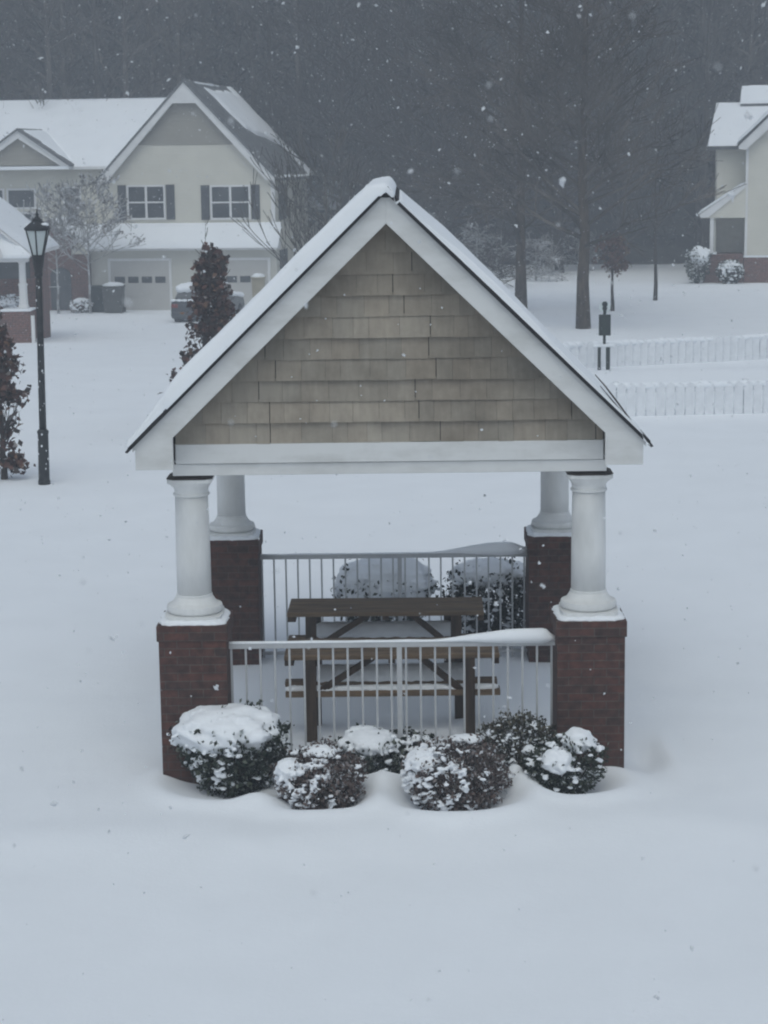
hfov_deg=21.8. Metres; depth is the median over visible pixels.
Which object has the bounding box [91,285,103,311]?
wheeled bin
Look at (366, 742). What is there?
shrub
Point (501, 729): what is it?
shrub
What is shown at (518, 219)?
shade tree
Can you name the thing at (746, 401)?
picket fence
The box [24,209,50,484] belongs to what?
lamp post
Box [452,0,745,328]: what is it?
shade tree
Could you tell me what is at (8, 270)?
window
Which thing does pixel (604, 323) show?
pet waste station
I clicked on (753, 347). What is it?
picket fence
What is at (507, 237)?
bare bush
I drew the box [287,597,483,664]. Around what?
picnic table
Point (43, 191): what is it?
ornamental tree
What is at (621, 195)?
wood edge tree
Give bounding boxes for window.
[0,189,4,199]
[0,258,29,278]
[6,188,36,208]
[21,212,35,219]
[62,187,81,206]
[126,185,165,219]
[210,185,250,219]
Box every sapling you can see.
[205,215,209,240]
[634,120,679,300]
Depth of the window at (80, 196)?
82.52 m
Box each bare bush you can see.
[429,209,492,261]
[457,214,513,271]
[460,236,487,267]
[472,220,544,275]
[474,242,532,286]
[502,230,570,281]
[511,220,578,273]
[545,227,605,269]
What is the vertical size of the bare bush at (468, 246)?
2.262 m
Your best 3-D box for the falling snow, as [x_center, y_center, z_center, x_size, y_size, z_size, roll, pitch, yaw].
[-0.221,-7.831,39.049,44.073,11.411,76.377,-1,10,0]
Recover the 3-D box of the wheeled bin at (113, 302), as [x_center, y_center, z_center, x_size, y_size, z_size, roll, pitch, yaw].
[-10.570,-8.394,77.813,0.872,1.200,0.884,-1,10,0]
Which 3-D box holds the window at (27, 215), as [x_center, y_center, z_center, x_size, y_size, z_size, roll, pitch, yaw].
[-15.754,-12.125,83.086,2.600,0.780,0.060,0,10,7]
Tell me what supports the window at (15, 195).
in the town house at (61, 137)
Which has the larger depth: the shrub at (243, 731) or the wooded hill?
the wooded hill
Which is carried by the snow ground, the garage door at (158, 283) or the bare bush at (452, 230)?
the bare bush at (452, 230)
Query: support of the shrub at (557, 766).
on the snow ground
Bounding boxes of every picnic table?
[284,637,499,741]
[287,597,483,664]
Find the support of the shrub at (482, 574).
on the snow ground
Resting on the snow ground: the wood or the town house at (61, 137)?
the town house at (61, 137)
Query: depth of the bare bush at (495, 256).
75.53 m
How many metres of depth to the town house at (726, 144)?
76.50 m
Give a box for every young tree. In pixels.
[0,312,35,479]
[158,240,239,393]
[591,231,631,310]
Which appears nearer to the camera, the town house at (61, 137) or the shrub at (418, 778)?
the shrub at (418, 778)
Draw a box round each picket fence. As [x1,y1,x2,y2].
[562,333,767,367]
[606,378,767,415]
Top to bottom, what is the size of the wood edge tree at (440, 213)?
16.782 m
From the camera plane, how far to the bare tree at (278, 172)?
49.47 m
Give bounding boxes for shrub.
[0,292,28,319]
[67,297,94,312]
[166,698,294,798]
[268,735,368,809]
[330,558,439,621]
[333,722,439,774]
[399,732,518,810]
[442,557,525,632]
[475,706,555,773]
[521,727,610,793]
[683,243,712,283]
[714,259,744,283]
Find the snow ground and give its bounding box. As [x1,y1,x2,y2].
[0,264,767,1023]
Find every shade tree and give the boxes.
[368,0,667,308]
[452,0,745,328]
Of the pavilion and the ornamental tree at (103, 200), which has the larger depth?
the ornamental tree at (103, 200)
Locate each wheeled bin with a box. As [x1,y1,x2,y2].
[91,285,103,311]
[101,282,125,312]
[251,273,265,296]
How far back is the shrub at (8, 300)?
60.42 m
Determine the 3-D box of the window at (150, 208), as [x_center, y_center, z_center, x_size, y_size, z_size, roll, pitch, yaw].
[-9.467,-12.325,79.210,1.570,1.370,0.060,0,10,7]
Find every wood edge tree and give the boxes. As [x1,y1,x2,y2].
[324,0,551,238]
[468,0,675,272]
[501,0,721,268]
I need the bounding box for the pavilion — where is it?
[125,176,652,783]
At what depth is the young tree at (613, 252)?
63.20 m
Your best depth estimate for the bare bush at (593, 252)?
86.35 m
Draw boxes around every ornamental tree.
[16,178,97,313]
[27,169,145,313]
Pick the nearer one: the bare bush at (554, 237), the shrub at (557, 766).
the shrub at (557, 766)
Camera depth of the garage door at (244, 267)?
78.63 m
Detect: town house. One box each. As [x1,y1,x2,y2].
[0,79,313,309]
[698,85,767,282]
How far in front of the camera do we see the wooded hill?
95.95 m
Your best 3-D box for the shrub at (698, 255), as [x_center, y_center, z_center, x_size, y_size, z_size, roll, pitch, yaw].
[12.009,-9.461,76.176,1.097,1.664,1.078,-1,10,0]
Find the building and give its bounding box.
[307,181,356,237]
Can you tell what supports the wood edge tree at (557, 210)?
on the snow ground
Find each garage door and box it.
[108,258,172,309]
[225,257,270,304]
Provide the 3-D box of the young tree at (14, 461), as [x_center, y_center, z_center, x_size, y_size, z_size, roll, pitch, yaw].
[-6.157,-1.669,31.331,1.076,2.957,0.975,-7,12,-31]
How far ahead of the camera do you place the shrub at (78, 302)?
77.70 m
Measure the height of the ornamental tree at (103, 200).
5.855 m
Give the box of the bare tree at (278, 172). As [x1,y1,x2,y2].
[229,115,399,266]
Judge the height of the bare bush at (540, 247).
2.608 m
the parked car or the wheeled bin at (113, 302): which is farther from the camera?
the wheeled bin at (113, 302)
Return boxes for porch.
[0,197,58,342]
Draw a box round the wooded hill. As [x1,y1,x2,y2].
[2,0,757,264]
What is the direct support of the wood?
on the wooded hill
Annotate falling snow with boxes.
[0,0,767,1020]
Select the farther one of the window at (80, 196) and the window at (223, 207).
the window at (80, 196)
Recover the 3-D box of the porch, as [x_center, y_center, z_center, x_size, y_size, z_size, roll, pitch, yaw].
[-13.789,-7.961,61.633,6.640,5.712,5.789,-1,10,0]
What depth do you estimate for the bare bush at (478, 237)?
80.29 m
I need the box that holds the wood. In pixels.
[0,0,767,264]
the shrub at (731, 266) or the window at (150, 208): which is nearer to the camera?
the shrub at (731, 266)
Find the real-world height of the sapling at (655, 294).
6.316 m
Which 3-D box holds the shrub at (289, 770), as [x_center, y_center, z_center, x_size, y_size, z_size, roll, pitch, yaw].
[-0.514,2.142,15.587,0.799,0.743,0.799,-1,10,0]
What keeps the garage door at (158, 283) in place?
in the town house at (61, 137)
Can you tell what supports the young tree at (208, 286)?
on the snow ground
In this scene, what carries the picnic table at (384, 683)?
on the snow ground
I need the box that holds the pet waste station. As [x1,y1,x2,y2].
[593,301,615,369]
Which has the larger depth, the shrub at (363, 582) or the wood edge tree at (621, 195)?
the wood edge tree at (621, 195)
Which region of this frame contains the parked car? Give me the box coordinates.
[171,281,244,321]

